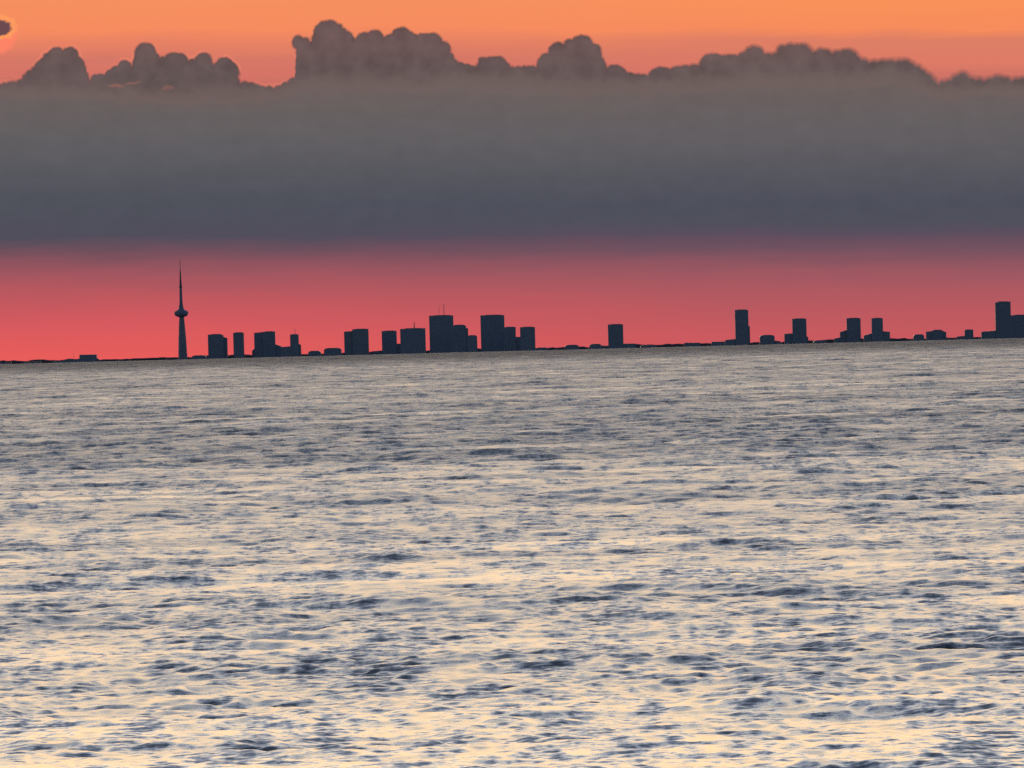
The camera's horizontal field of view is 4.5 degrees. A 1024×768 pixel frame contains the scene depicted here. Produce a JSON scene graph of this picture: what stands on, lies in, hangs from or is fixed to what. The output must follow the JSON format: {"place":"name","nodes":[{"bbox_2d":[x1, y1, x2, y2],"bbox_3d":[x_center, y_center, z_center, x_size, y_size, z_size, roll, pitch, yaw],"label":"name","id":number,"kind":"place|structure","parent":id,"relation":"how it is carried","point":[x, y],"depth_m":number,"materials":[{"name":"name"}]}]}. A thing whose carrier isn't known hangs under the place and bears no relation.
{"place":"outdoors","nodes":[
{"label":"outdoors","id":0,"kind":"place"},
{"bbox_2d":[0,337,980,363],"bbox_3d":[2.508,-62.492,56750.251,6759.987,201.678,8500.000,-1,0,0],"label":"hills","id":1,"kind":"structure","parent":0,"point":[428,351],"depth_m":55954.83,"materials":[{"name":"black"}]},
{"bbox_2d":[65,354,99,361],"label":"building","id":2,"kind":"structure","parent":1,"relation":"on","point":[88,358],"depth_m":54023.43,"materials":[{"name":"blue glass"}]},
{"bbox_2d":[174,268,187,359],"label":"observation tower","id":3,"kind":"structure","parent":1,"relation":"on","point":[181,313],"depth_m":51989.16,"materials":[{"name":"concrete"}]},
{"bbox_2d":[191,355,206,358],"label":"building","id":4,"kind":"structure","parent":1,"relation":"on","point":[199,357],"depth_m":54474.36,"materials":[{"name":"stone"}]},
{"bbox_2d":[208,334,227,358],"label":"building","id":5,"kind":"structure","parent":1,"relation":"on","point":[217,346],"depth_m":52274.73,"materials":[{"name":"blue glass"}]},
{"bbox_2d":[233,332,243,357],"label":"building","id":6,"kind":"structure","parent":1,"relation":"on","point":[238,342],"depth_m":51882.73,"materials":[{"name":"stone"}]},
{"bbox_2d":[252,331,281,357],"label":"building","id":7,"kind":"structure","parent":1,"relation":"on","point":[265,345],"depth_m":52086.85,"materials":[{"name":"blue glass"}]},
{"bbox_2d":[281,334,300,356],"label":"building","id":8,"kind":"structure","parent":1,"relation":"on","point":[293,349],"depth_m":51686.21,"materials":[{"name":"blue glass"}]},
{"bbox_2d":[308,351,320,355],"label":"building","id":9,"kind":"structure","parent":1,"relation":"on","point":[314,353],"depth_m":54328.43,"materials":[{"name":"blue glass"}]},
{"bbox_2d":[324,348,341,355],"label":"building","id":10,"kind":"structure","parent":1,"relation":"on","point":[332,351],"depth_m":54170.48,"materials":[{"name":"blue glass"}]},
{"bbox_2d":[344,329,368,354],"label":"building","id":11,"kind":"structure","parent":1,"relation":"on","point":[356,341],"depth_m":51973.82,"materials":[{"name":"stone"}]},
{"bbox_2d":[373,330,400,354],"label":"building","id":12,"kind":"structure","parent":1,"relation":"on","point":[390,345],"depth_m":52375.66,"materials":[{"name":"blue glass"}]},
{"bbox_2d":[400,323,425,353],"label":"building","id":13,"kind":"structure","parent":1,"relation":"on","point":[412,340],"depth_m":51769.70,"materials":[{"name":"blue glass"}]},
{"bbox_2d":[429,315,452,352],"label":"skyscraper","id":14,"kind":"structure","parent":1,"relation":"on","point":[441,333],"depth_m":52169.59,"materials":[{"name":"stone"}]},
{"bbox_2d":[452,325,467,352],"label":"building","id":15,"kind":"structure","parent":1,"relation":"on","point":[460,333],"depth_m":51577.94,"materials":[{"name":"blue glass"}]},
{"bbox_2d":[467,335,477,351],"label":"office block","id":16,"kind":"structure","parent":1,"relation":"on","point":[471,343],"depth_m":51283.55,"materials":[{"name":"blue glass"}]},
{"bbox_2d":[480,315,504,351],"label":"skyscraper","id":17,"kind":"structure","parent":1,"relation":"on","point":[492,334],"depth_m":52269.59,"materials":[{"name":"blue glass"}]},
{"bbox_2d":[503,327,520,350],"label":"building","id":18,"kind":"structure","parent":1,"relation":"on","point":[511,341],"depth_m":51980.02,"materials":[{"name":"stone"}]},
{"bbox_2d":[520,327,535,350],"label":"building","id":19,"kind":"structure","parent":1,"relation":"on","point":[527,338],"depth_m":51675.73,"materials":[{"name":"blue glass"}]},
{"bbox_2d":[565,345,578,349],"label":"building","id":20,"kind":"structure","parent":1,"relation":"on","point":[569,347],"depth_m":54476.09,"materials":[{"name":"blue glass"}]},
{"bbox_2d":[589,344,600,348],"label":"building","id":21,"kind":"structure","parent":1,"relation":"on","point":[594,346],"depth_m":54329.58,"materials":[{"name":"blue glass"}]},
{"bbox_2d":[600,324,635,348],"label":"building","id":22,"kind":"structure","parent":1,"relation":"on","point":[615,335],"depth_m":52075.36,"materials":[{"name":"stone"}]},
{"bbox_2d":[725,309,749,345],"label":"skyscraper","id":23,"kind":"structure","parent":1,"relation":"on","point":[742,331],"depth_m":51978.29,"materials":[{"name":"blue glass"}]},
{"bbox_2d":[760,335,780,344],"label":"building","id":24,"kind":"structure","parent":1,"relation":"on","point":[766,339],"depth_m":54324.96,"materials":[{"name":"stone"}]},
{"bbox_2d":[784,318,807,343],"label":"building","id":25,"kind":"structure","parent":1,"relation":"on","point":[798,335],"depth_m":51777.27,"materials":[{"name":"blue glass"}]},
{"bbox_2d":[834,318,860,342],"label":"building","id":26,"kind":"structure","parent":1,"relation":"on","point":[852,333],"depth_m":52277.27,"materials":[{"name":"stone"}]},
{"bbox_2d":[864,318,889,341],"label":"building","id":27,"kind":"structure","parent":1,"relation":"on","point":[878,334],"depth_m":51881.86,"materials":[{"name":"blue glass"}]},
{"bbox_2d":[913,334,923,340],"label":"building","id":28,"kind":"structure","parent":1,"relation":"on","point":[918,337],"depth_m":54031.94,"materials":[{"name":"blue glass"}]},
{"bbox_2d":[957,329,972,339],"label":"building","id":29,"kind":"structure","parent":1,"relation":"on","point":[968,333],"depth_m":54337.64,"materials":[{"name":"blue glass"}]},
{"bbox_2d":[981,301,1010,338],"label":"skyscraper","id":30,"kind":"structure","parent":1,"relation":"on","point":[1002,319],"depth_m":51974.98,"materials":[{"name":"blue glass"}]},
{"bbox_2d":[1011,315,1023,337],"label":"building","id":31,"kind":"structure","parent":1,"relation":"on","point":[1017,326],"depth_m":52369.71,"materials":[{"name":"stone"}]},
{"bbox_2d":[0,338,1023,767],"bbox_3d":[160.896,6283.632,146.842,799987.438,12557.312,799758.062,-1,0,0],"label":"water","id":32,"kind":"structure","parent":0,"point":[760,556],"depth_m":449.83,"materials":[{"name":"grey liquid"}]},
{"bbox_2d":[536,347,548,349],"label":"building","id":33,"kind":"structure","parent":32,"relation":"on","point":[542,348],"depth_m":54026.86,"materials":[{"name":"stone"}]},
{"bbox_2d":[640,345,656,347],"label":"building","id":34,"kind":"structure","parent":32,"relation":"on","point":[645,346],"depth_m":54171.09,"materials":[{"name":"stone"}]},
{"bbox_2d":[684,343,699,346],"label":"building","id":35,"kind":"structure","parent":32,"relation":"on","point":[691,344],"depth_m":54023.43,"materials":[{"name":"blue glass"}]},
{"bbox_2d":[711,342,724,345],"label":"building","id":36,"kind":"structure","parent":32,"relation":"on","point":[718,343],"depth_m":54476.09,"materials":[{"name":"blue glass"}]},
{"bbox_2d":[813,340,826,342],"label":"building","id":37,"kind":"structure","parent":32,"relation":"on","point":[820,341],"depth_m":54176.78,"materials":[{"name":"blue glass"}]},
{"bbox_2d":[926,330,945,339],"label":"building","id":38,"kind":"structure","parent":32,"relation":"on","point":[936,335],"depth_m":54484.69,"materials":[{"name":"stone"}]},
{"bbox_2d":[0,0,1023,360],"label":"sky","id":39,"kind":"structure","parent":0,"point":[318,171],"materials":[{"name":"grey"}]}
]}

